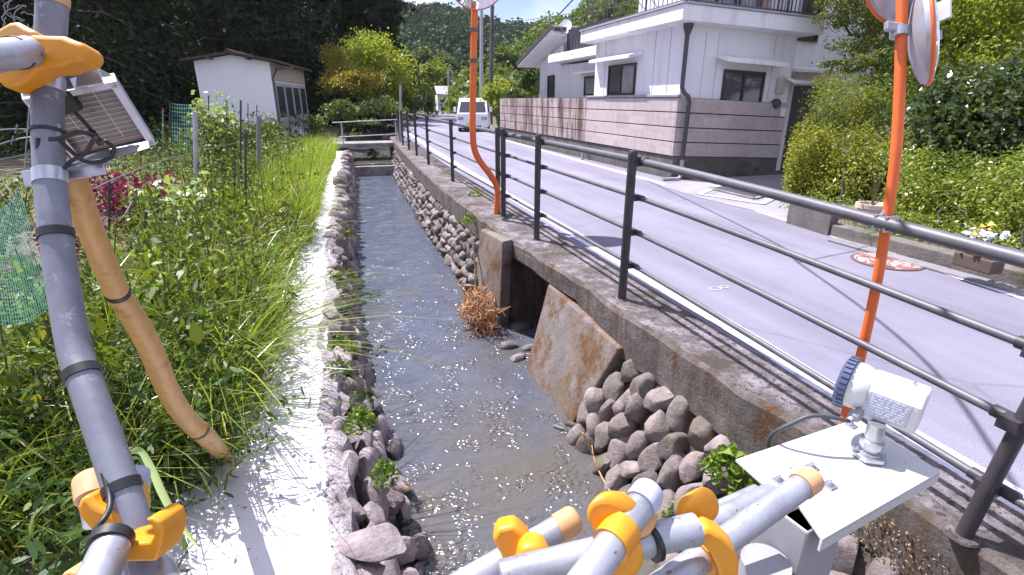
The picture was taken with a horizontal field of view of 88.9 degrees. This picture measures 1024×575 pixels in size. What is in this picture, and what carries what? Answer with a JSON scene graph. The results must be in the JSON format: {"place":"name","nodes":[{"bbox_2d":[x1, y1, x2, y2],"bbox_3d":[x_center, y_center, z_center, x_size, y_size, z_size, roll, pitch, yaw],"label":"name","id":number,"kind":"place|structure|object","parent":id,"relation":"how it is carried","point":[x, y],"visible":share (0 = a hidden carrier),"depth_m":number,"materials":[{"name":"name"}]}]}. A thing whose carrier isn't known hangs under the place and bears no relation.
{"place":"outdoors","nodes":[
{"label":"outdoors","id":0,"kind":"place"},
{"bbox_2d":[0,188,47,325],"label":"garden net","id":1,"kind":"object","parent":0,"point":[5,286],"visible":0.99,"depth_m":2.23,"materials":[{"name":"plastic"}]},
{"bbox_2d":[0,129,319,221],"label":"grass","id":2,"kind":"structure","parent":0,"point":[30,213],"depth_m":12.90,"materials":[{"name":"green plant"}]},
{"bbox_2d":[150,151,344,574],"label":"path","id":3,"kind":"structure","parent":0,"point":[273,530],"depth_m":2.55,"materials":[{"name":"concrete"}]},
{"bbox_2d":[0,0,186,574],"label":"scaffold frame","id":4,"kind":"object","parent":3,"relation":"on","point":[130,534],"visible":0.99,"depth_m":0.86,"materials":[{"name":"metal"}]},
{"bbox_2d":[21,69,155,186],"bbox_3d":[-0.845,-0.321,1.040,0.208,0.215,0.322,-10,22,-25],"label":"solar panel","id":5,"kind":"object","parent":4,"relation":"attached to","point":[104,123],"visible":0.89,"depth_m":1.06,"materials":[{"name":"glass"}]},
{"bbox_2d":[130,447,197,546],"bbox_3d":[-0.843,0.487,1.253,0.371,0.109,0.020,16,25,38],"label":"leaf blade","id":6,"kind":"object","parent":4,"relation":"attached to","point":[156,481],"visible":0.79,"depth_m":1.26,"materials":[{"name":"green plant"}]},
{"bbox_2d":[69,177,230,461],"bbox_3d":[-1.198,0.344,1.890,0.107,1.694,1.504,-9,22,-24],"label":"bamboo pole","id":7,"kind":"object","parent":3,"relation":"on","point":[124,303],"visible":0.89,"depth_m":1.37,"materials":[{"name":"brown wood"}]},
{"bbox_2d":[0,354,371,566],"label":"grass clump","id":8,"kind":"object","parent":3,"relation":"on","point":[178,459],"visible":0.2,"depth_m":2.45,"materials":[{"name":"green plant"}]},
{"bbox_2d":[1,249,461,476],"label":"grass clump","id":9,"kind":"object","parent":3,"relation":"on","point":[256,328],"visible":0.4,"depth_m":3.28,"materials":[{"name":"green plant"}]},
{"bbox_2d":[101,238,427,340],"bbox_3d":[-2.133,0.008,4.238,2.242,0.746,2.214,9,22,24],"label":"grass clump","id":10,"kind":"object","parent":3,"relation":"on","point":[302,287],"visible":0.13,"depth_m":4.37,"materials":[{"name":"green plant"}]},
{"bbox_2d":[337,522,406,562],"bbox_3d":[-0.610,1.117,2.279,0.302,0.137,0.227,1,20,3],"label":"edge stone","id":11,"kind":"object","parent":3,"relation":"on","point":[379,543],"visible":1,"depth_m":2.22,"materials":[{"name":"grey stone"}]},
{"bbox_2d":[348,132,393,164],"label":"water","id":12,"kind":"structure","parent":0,"point":[360,156],"depth_m":22.57,"materials":[{"name":"grey liquid"}]},
{"bbox_2d":[348,96,390,119],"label":"bush","id":13,"kind":"object","parent":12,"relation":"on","point":[371,104],"visible":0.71,"depth_m":26.74,"materials":[{"name":"green plant"}]},
{"bbox_2d":[404,0,584,23],"label":"sky","id":14,"kind":"structure","parent":0,"point":[503,9],"materials":[{"name":"white"}]},
{"bbox_2d":[354,175,660,574],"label":"water","id":15,"kind":"structure","parent":0,"point":[486,446],"depth_m":4.59,"materials":[{"name":"liquid"}]},
{"bbox_2d":[455,282,510,338],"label":"dry grass tuft","id":16,"kind":"object","parent":15,"relation":"on","point":[484,317],"visible":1,"depth_m":6.07,"materials":[{"name":"brown plant"}]},
{"bbox_2d":[0,107,1018,574],"bbox_3d":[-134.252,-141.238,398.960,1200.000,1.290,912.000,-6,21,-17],"label":"ground","id":17,"kind":"structure","parent":0,"point":[16,165],"depth_m":11.31,"materials":[{"name":"green plant"}]},
{"bbox_2d":[0,204,31,254],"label":"leafy plant","id":18,"kind":"object","parent":17,"relation":"on","point":[6,235],"visible":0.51,"depth_m":6.43,"materials":[{"name":"green plant"}]},
{"bbox_2d":[0,167,35,222],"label":"leafy plant","id":19,"kind":"object","parent":17,"relation":"on","point":[5,196],"visible":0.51,"depth_m":7.99,"materials":[{"name":"green plant"}]},
{"bbox_2d":[0,0,100,150],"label":"cedar tree","id":20,"kind":"object","parent":17,"relation":"on","point":[17,115],"visible":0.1,"depth_m":19.34,"materials":[{"name":"green plant"}]},
{"bbox_2d":[0,358,100,477],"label":"leafy plant","id":21,"kind":"object","parent":17,"relation":"on","point":[49,408],"visible":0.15,"depth_m":2.46,"materials":[{"name":"green plant"}]},
{"bbox_2d":[0,0,192,153],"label":"cedar tree","id":22,"kind":"object","parent":17,"relation":"on","point":[85,13],"visible":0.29,"depth_m":21.17,"materials":[{"name":"green plant"}]},
{"bbox_2d":[3,0,197,133],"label":"cedar tree","id":23,"kind":"object","parent":17,"relation":"on","point":[112,33],"visible":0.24,"depth_m":25.42,"materials":[{"name":"green plant"}]},
{"bbox_2d":[88,159,175,250],"bbox_3d":[-4.764,-0.998,6.500,1.094,1.138,1.214,-6,21,-17],"label":"shiso plant","id":24,"kind":"object","parent":17,"relation":"on","point":[114,190],"visible":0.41,"depth_m":6.37,"materials":[{"name":"purple plant"}]},
{"bbox_2d":[0,256,273,386],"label":"grass clump","id":25,"kind":"object","parent":17,"relation":"on","point":[106,313],"visible":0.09,"depth_m":3.34,"materials":[{"name":"green plant"}]},
{"bbox_2d":[111,153,175,194],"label":"leafy plant","id":26,"kind":"object","parent":17,"relation":"on","point":[134,165],"visible":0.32,"depth_m":7.87,"materials":[{"name":"green plant"}]},
{"bbox_2d":[76,0,220,132],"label":"cedar tree","id":27,"kind":"object","parent":17,"relation":"on","point":[157,25],"visible":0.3,"depth_m":28.31,"materials":[{"name":"green plant"}]},
{"bbox_2d":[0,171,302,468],"bbox_3d":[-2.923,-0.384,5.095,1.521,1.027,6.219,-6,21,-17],"label":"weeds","id":28,"kind":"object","parent":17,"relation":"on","point":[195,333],"visible":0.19,"depth_m":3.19,"materials":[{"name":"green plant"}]},
{"bbox_2d":[0,132,303,371],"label":"weeds","id":29,"kind":"object","parent":17,"relation":"on","point":[80,260],"visible":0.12,"depth_m":8.00,"materials":[{"name":"green plant"}]},
{"bbox_2d":[0,113,310,157],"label":"undergrowth","id":30,"kind":"object","parent":17,"relation":"on","point":[158,128],"visible":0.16,"depth_m":19.87,"materials":[{"name":"green plant"}]},
{"bbox_2d":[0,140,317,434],"bbox_3d":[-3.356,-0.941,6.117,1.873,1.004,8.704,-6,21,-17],"label":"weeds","id":31,"kind":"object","parent":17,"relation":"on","point":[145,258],"visible":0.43,"depth_m":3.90,"materials":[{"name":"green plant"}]},
{"bbox_2d":[0,145,322,574],"bbox_3d":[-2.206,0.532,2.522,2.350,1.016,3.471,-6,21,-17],"label":"weeds","id":32,"kind":"object","parent":17,"relation":"on","point":[58,567],"visible":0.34,"depth_m":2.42,"materials":[{"name":"green plant"}]},
{"bbox_2d":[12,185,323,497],"bbox_3d":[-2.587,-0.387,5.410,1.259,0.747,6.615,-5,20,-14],"label":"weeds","id":33,"kind":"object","parent":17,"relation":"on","point":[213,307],"visible":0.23,"depth_m":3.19,"materials":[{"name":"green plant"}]},
{"bbox_2d":[123,169,214,231],"bbox_3d":[-4.315,-0.983,6.681,0.972,0.989,1.093,-6,21,-17],"label":"leafy plant","id":34,"kind":"object","parent":17,"relation":"on","point":[175,189],"visible":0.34,"depth_m":6.54,"materials":[{"name":"green plant"}]},
{"bbox_2d":[139,123,208,198],"bbox_3d":[-5.745,-2.083,9.025,0.743,1.470,0.978,13,24,32],"label":"leafy plant","id":35,"kind":"object","parent":17,"relation":"on","point":[177,169],"visible":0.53,"depth_m":8.99,"materials":[{"name":"green plant"}]},
{"bbox_2d":[146,131,202,179],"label":"leafy plant","id":36,"kind":"object","parent":17,"relation":"on","point":[158,153],"visible":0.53,"depth_m":11.23,"materials":[{"name":"green plant"}]},
{"bbox_2d":[116,0,247,106],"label":"cedar tree","id":37,"kind":"object","parent":17,"relation":"on","point":[163,18],"visible":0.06,"depth_m":34.99,"materials":[{"name":"green plant"}]},
{"bbox_2d":[0,236,376,389],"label":"grass clump","id":38,"kind":"object","parent":17,"relation":"on","point":[145,301],"visible":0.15,"depth_m":3.70,"materials":[{"name":"green plant"}]},
{"bbox_2d":[0,176,377,570],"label":"grass","id":39,"kind":"structure","parent":17,"relation":"on","point":[38,518],"depth_m":2.52,"materials":[{"name":"green plant"}]},
{"bbox_2d":[148,212,231,263],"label":"leafy plant","id":40,"kind":"object","parent":17,"relation":"on","point":[191,232],"visible":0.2,"depth_m":4.84,"materials":[{"name":"green plant"}]},
{"bbox_2d":[192,111,199,219],"bbox_3d":[-4.773,-1.781,7.885,0.341,1.681,0.070,-6,21,-17],"label":"garden stake","id":41,"kind":"object","parent":17,"relation":"on","point":[195,139],"visible":0.65,"depth_m":7.76,"materials":[{"name":"metal"}]},
{"bbox_2d":[168,124,226,201],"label":"leafy plant","id":42,"kind":"object","parent":17,"relation":"on","point":[210,167],"visible":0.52,"depth_m":8.29,"materials":[{"name":"green plant"}]},
{"bbox_2d":[85,215,339,311],"bbox_3d":[-2.603,-0.132,4.440,2.256,0.875,2.159,-6,21,-17],"label":"grass clump","id":43,"kind":"object","parent":17,"relation":"on","point":[217,257],"visible":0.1,"depth_m":4.51,"materials":[{"name":"green plant"}]},
{"bbox_2d":[189,89,236,160],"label":"leafy plant","id":44,"kind":"object","parent":17,"relation":"on","point":[213,105],"visible":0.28,"depth_m":13.34,"materials":[{"name":"green plant"}]},
{"bbox_2d":[183,97,247,191],"bbox_3d":[-5.914,-2.850,10.535,1.060,1.889,1.185,-10,22,-26],"label":"leafy plant","id":45,"kind":"object","parent":17,"relation":"on","point":[229,131],"visible":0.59,"depth_m":10.43,"materials":[{"name":"green plant"}]},
{"bbox_2d":[200,136,266,191],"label":"leafy plant","id":46,"kind":"object","parent":17,"relation":"on","point":[238,165],"visible":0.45,"depth_m":8.32,"materials":[{"name":"green plant"}]},
{"bbox_2d":[152,0,328,125],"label":"cedar tree","id":47,"kind":"object","parent":17,"relation":"on","point":[230,35],"visible":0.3,"depth_m":31.40,"materials":[{"name":"green plant"}]},
{"bbox_2d":[179,48,311,142],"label":"shed","id":48,"kind":"structure","parent":17,"relation":"on","point":[276,87],"depth_m":22.38,"materials":[{"name":"metal"}]},
{"bbox_2d":[275,82,288,129],"bbox_3d":[-10.470,-8.246,23.769,0.048,2.014,1.500,-3,20,-10],"label":"sliding door","id":49,"kind":"structure","parent":48,"relation":"in","point":[279,87],"depth_m":23.65,"materials":[{"name":"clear glass"}]},
{"bbox_2d":[227,108,285,171],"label":"leafy plant","id":50,"kind":"object","parent":17,"relation":"on","point":[264,138],"visible":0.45,"depth_m":13.60,"materials":[{"name":"green plant"}]},
{"bbox_2d":[193,131,345,246],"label":"grass","id":51,"kind":"structure","parent":17,"relation":"on","point":[325,151],"depth_m":8.71,"materials":[{"name":"green plant"}]},
{"bbox_2d":[243,132,307,170],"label":"leafy plant","id":52,"kind":"object","parent":17,"relation":"on","point":[265,149],"visible":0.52,"depth_m":12.28,"materials":[{"name":"green plant"}]},
{"bbox_2d":[187,0,370,132],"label":"cedar tree","id":53,"kind":"object","parent":17,"relation":"on","point":[267,10],"visible":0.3,"depth_m":34.53,"materials":[{"name":"green plant"}]},
{"bbox_2d":[288,111,332,139],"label":"leafy plant","id":54,"kind":"object","parent":17,"relation":"on","point":[313,129],"visible":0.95,"depth_m":24.68,"materials":[{"name":"green plant"}]},
{"bbox_2d":[251,0,381,131],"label":"cedar tree","id":55,"kind":"object","parent":17,"relation":"on","point":[324,8],"visible":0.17,"depth_m":39.05,"materials":[{"name":"green plant"}]},
{"bbox_2d":[318,98,363,136],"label":"bush","id":56,"kind":"object","parent":17,"relation":"on","point":[340,110],"visible":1,"depth_m":23.85,"materials":[{"name":"green plant"}]},
{"bbox_2d":[305,0,391,129],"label":"cedar tree","id":57,"kind":"object","parent":17,"relation":"on","point":[344,6],"visible":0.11,"depth_m":44.20,"materials":[{"name":"green plant"}]},
{"bbox_2d":[307,33,391,131],"bbox_3d":[-9.433,-11.958,30.485,4.691,5.505,4.119,-6,21,-17],"label":"orange tinged tree","id":58,"kind":"object","parent":17,"relation":"on","point":[366,80],"visible":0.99,"depth_m":30.30,"materials":[{"name":"green plant"}]},
{"bbox_2d":[332,119,397,155],"bbox_3d":[-5.740,-5.522,20.496,2.850,2.107,1.200,-6,21,-17],"label":"footbridge","id":59,"kind":"object","parent":17,"relation":"on","point":[356,144],"visible":0.38,"depth_m":19.93,"materials":[{"name":"concrete"}]},
{"bbox_2d":[322,25,422,130],"bbox_3d":[-8.918,-13.281,33.091,6.324,6.332,4.439,3,20,8],"label":"bright tree","id":60,"kind":"object","parent":17,"relation":"on","point":[387,59],"visible":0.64,"depth_m":32.66,"materials":[{"name":"green plant"}]},
{"bbox_2d":[316,148,429,574],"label":"stone wall","id":61,"kind":"structure","parent":17,"relation":"on","point":[355,500],"depth_m":3.33,"materials":[{"name":"grey stone"}]},
{"bbox_2d":[342,404,378,435],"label":"fern tuft","id":62,"kind":"object","parent":61,"relation":"on","point":[364,413],"visible":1,"depth_m":3.03,"materials":[{"name":"green plant"}]},
{"bbox_2d":[366,456,400,488],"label":"fern tuft","id":63,"kind":"object","parent":61,"relation":"on","point":[389,467],"visible":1,"depth_m":2.90,"materials":[{"name":"green plant"}]},
{"bbox_2d":[353,165,394,175],"bbox_3d":[-4.870,-4.024,18.736,2.000,0.680,0.250,-6,21,-17],"label":"weir","id":64,"kind":"object","parent":17,"relation":"on","point":[377,170],"visible":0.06,"depth_m":18.55,"materials":[{"name":"concrete"}]},
{"bbox_2d":[343,0,437,128],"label":"cedar tree","id":65,"kind":"object","parent":17,"relation":"on","point":[380,16],"visible":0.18,"depth_m":42.90,"materials":[{"name":"green plant"}]},
{"bbox_2d":[397,84,426,125],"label":"bush","id":66,"kind":"object","parent":17,"relation":"on","point":[408,104],"visible":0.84,"depth_m":32.98,"materials":[{"name":"green plant"}]},
{"bbox_2d":[408,44,434,95],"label":"valley tree","id":67,"kind":"object","parent":17,"relation":"on","point":[423,57],"visible":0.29,"depth_m":99.30,"materials":[{"name":"green plant"}]},
{"bbox_2d":[412,56,450,107],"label":"valley tree","id":68,"kind":"object","parent":17,"relation":"on","point":[431,73],"visible":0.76,"depth_m":84.27,"materials":[{"name":"green plant"}]},
{"bbox_2d":[489,5,493,124],"bbox_3d":[-1.440,-16.346,36.048,0.560,9.838,3.631,0,20,0],"label":"utility pole","id":69,"kind":"object","parent":17,"relation":"on","point":[491,55],"visible":0.79,"depth_m":35.95,"materials":[{"name":"concrete"}]},
{"bbox_2d":[494,40,523,73],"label":"valley tree","id":70,"kind":"object","parent":17,"relation":"on","point":[503,54],"visible":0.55,"depth_m":74.22,"materials":[{"name":"green plant"}]},
{"bbox_2d":[515,67,539,97],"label":"bush","id":71,"kind":"object","parent":17,"relation":"on","point":[528,80],"visible":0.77,"depth_m":24.20,"materials":[{"name":"green plant"}]},
{"bbox_2d":[500,94,681,177],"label":"garden wall","id":72,"kind":"structure","parent":17,"relation":"on","point":[643,127],"depth_m":13.38,"materials":[{"name":"beige concrete"}]},
{"bbox_2d":[516,0,884,180],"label":"house","id":73,"kind":"structure","parent":17,"relation":"on","point":[729,70],"depth_m":10.90,"materials":[{"name":"white paint"}]},
{"bbox_2d":[607,62,636,94],"bbox_3d":[2.572,-4.898,12.306,0.048,0.680,1.280,-6,21,-17],"label":"window","id":74,"kind":"structure","parent":73,"relation":"in","point":[621,77],"depth_m":12.26,"materials":[{"name":"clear glass"}]},
{"bbox_2d":[720,69,765,101],"bbox_3d":[4.724,-4.070,10.669,1.010,0.715,0.048,-6,21,-17],"label":"window","id":75,"kind":"structure","parent":73,"relation":"in","point":[737,85],"depth_m":10.65,"materials":[{"name":"black glass"}]},
{"bbox_2d":[389,136,1023,574],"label":"retaining wall","id":76,"kind":"structure","parent":17,"relation":"on","point":[665,394],"depth_m":3.65,"materials":[{"name":"concrete"}]},
{"bbox_2d":[456,0,500,213],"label":"traffic mirror","id":77,"kind":"object","parent":76,"relation":"on","point":[474,6],"visible":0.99,"depth_m":6.62,"materials":[{"name":"orange paint"}]},
{"bbox_2d":[397,109,1023,547],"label":"guard rail","id":78,"kind":"object","parent":76,"relation":"on","point":[989,487],"visible":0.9,"depth_m":2.45,"materials":[{"name":"metal"}]},
{"bbox_2d":[691,442,760,493],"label":"fern tuft","id":79,"kind":"object","parent":76,"relation":"on","point":[713,462],"visible":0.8,"depth_m":2.74,"materials":[{"name":"green plant"}]},
{"bbox_2d":[838,0,951,424],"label":"traffic mirror","id":80,"kind":"object","parent":76,"relation":"on","point":[912,27],"visible":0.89,"depth_m":2.08,"materials":[{"name":"orange paint"}]},
{"bbox_2d":[852,515,960,574],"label":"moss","id":81,"kind":"object","parent":76,"relation":"on","point":[892,522],"visible":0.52,"depth_m":2.15,"materials":[{"name":"plant"}]},
{"bbox_2d":[735,421,939,574],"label":"gauge stand","id":82,"kind":"object","parent":17,"relation":"on","point":[853,495],"visible":0.76,"depth_m":1.28,"materials":[{"name":"metal"}]},
{"bbox_2d":[766,355,931,465],"bbox_3d":[0.916,0.381,1.456,0.355,0.385,0.203,8,21,22],"label":"security camera","id":83,"kind":"object","parent":82,"relation":"on","point":[881,399],"visible":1,"depth_m":1.36,"materials":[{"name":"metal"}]},
{"bbox_2d":[780,113,914,211],"bbox_3d":[5.476,-1.851,8.475,2.179,1.898,1.587,12,23,30],"label":"hedge","id":84,"kind":"object","parent":17,"relation":"on","point":[812,168],"visible":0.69,"depth_m":8.41,"materials":[{"name":"green plant"}]},
{"bbox_2d":[783,68,921,153],"bbox_3d":[5.886,-2.728,9.204,2.094,2.101,2.082,-13,23,-32],"label":"maple tree","id":85,"kind":"object","parent":17,"relation":"on","point":[869,97],"visible":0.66,"depth_m":8.99,"materials":[{"name":"green plant"}]},
{"bbox_2d":[791,0,938,139],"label":"layered tree","id":86,"kind":"object","parent":17,"relation":"on","point":[874,26],"visible":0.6,"depth_m":9.48,"materials":[{"name":"green plant"}]},
{"bbox_2d":[778,192,1023,250],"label":"ground cover","id":87,"kind":"object","parent":17,"relation":"on","point":[957,227],"visible":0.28,"depth_m":6.11,"materials":[{"name":"green plant"}]},
{"bbox_2d":[833,141,923,225],"bbox_3d":[4.388,-1.264,6.243,0.866,1.029,0.652,8,21,22],"label":"flower pot","id":88,"kind":"object","parent":87,"relation":"on","point":[874,206],"visible":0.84,"depth_m":6.19,"materials":[{"name":"ceramic"}]},
{"bbox_2d":[786,204,1023,295],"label":"planter edge","id":89,"kind":"object","parent":17,"relation":"on","point":[1010,278],"visible":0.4,"depth_m":5.45,"materials":[{"name":"grey concrete"}]},
{"bbox_2d":[951,221,1013,274],"bbox_3d":[4.105,-0.363,4.549,0.268,0.422,0.369,-3,20,-7],"label":"flower trough","id":90,"kind":"object","parent":89,"relation":"on","point":[976,263],"visible":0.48,"depth_m":4.51,"materials":[{"name":"ceramic"}]},
{"bbox_2d":[879,138,1015,235],"bbox_3d":[5.622,-1.159,6.728,1.479,1.419,1.794,9,22,24],"label":"azalea bush","id":91,"kind":"object","parent":17,"relation":"on","point":[930,190],"visible":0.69,"depth_m":6.61,"materials":[{"name":"green plant"}]},
{"bbox_2d":[881,43,1023,223],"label":"camellia tree","id":92,"kind":"object","parent":17,"relation":"on","point":[982,110],"visible":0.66,"depth_m":6.89,"materials":[{"name":"green plant"}]},
{"bbox_2d":[906,0,1023,97],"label":"light green tree","id":93,"kind":"object","parent":17,"relation":"on","point":[996,37],"visible":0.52,"depth_m":9.76,"materials":[{"name":"green plant"}]},
{"bbox_2d":[959,134,1023,249],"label":"azalea bush","id":94,"kind":"object","parent":17,"relation":"on","point":[1008,215],"visible":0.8,"depth_m":5.81,"materials":[{"name":"green plant"}]},
{"bbox_2d":[450,466,824,574],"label":"scaffold frame","id":95,"kind":"object","parent":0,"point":[707,531],"visible":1,"depth_m":0.86,"materials":[{"name":"metal"}]},
{"bbox_2d":[403,110,1023,489],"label":"road","id":96,"kind":"structure","parent":0,"point":[988,368],"depth_m":4.58,"materials":[{"name":"grey asphalt"}]},
{"bbox_2d":[453,98,491,130],"bbox_3d":[-2.017,-9.310,28.030,2.000,1.650,3.473,0,20,0],"label":"van","id":97,"kind":"object","parent":96,"relation":"on","point":[483,116],"visible":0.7,"depth_m":26.60,"materials":[{"name":"white metal"}]},
{"bbox_2d":[479,82,504,105],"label":"bush","id":98,"kind":"object","parent":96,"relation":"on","point":[489,94],"visible":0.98,"depth_m":24.22,"materials":[{"name":"green plant"}]},
{"bbox_2d":[409,133,1023,513],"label":"road marking","id":99,"kind":"object","parent":96,"relation":"on","point":[804,377],"visible":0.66,"depth_m":3.36,"materials":[{"name":"paint"}]},
{"bbox_2d":[500,138,1023,299],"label":"road marking","id":100,"kind":"object","parent":96,"relation":"on","point":[992,288],"visible":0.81,"depth_m":7.50,"materials":[{"name":"paint"}]},
{"bbox_2d":[851,252,923,270],"bbox_3d":[3.808,-0.270,5.298,0.630,0.010,0.630,-6,21,-17],"label":"manhole cover","id":101,"kind":"object","parent":96,"relation":"on","point":[866,258],"visible":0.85,"depth_m":5.23,"materials":[{"name":"metal"}]},
{"bbox_2d":[494,14,955,115],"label":"hill","id":102,"kind":"structure","parent":0,"point":[872,108],"depth_m":58.78,"materials":[{"name":"green plant"}]},
{"bbox_2d":[437,0,1023,114],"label":"hillside forest","id":103,"kind":"object","parent":102,"relation":"on","point":[461,87],"visible":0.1,"depth_m":79.46,"materials":[{"name":"green plant"}]},
{"bbox_2d":[659,173,878,217],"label":"driveway","id":104,"kind":"structure","parent":0,"point":[692,187],"depth_m":9.22,"materials":[{"name":"concrete"}]},
{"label":"hill","id":105,"kind":"structure","parent":0,"visible":0},
{"bbox_2d":[214,0,541,64],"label":"hillside forest","id":106,"kind":"object","parent":105,"relation":"on","point":[434,27],"visible":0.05,"depth_m":195.71,"materials":[{"name":"green plant"}]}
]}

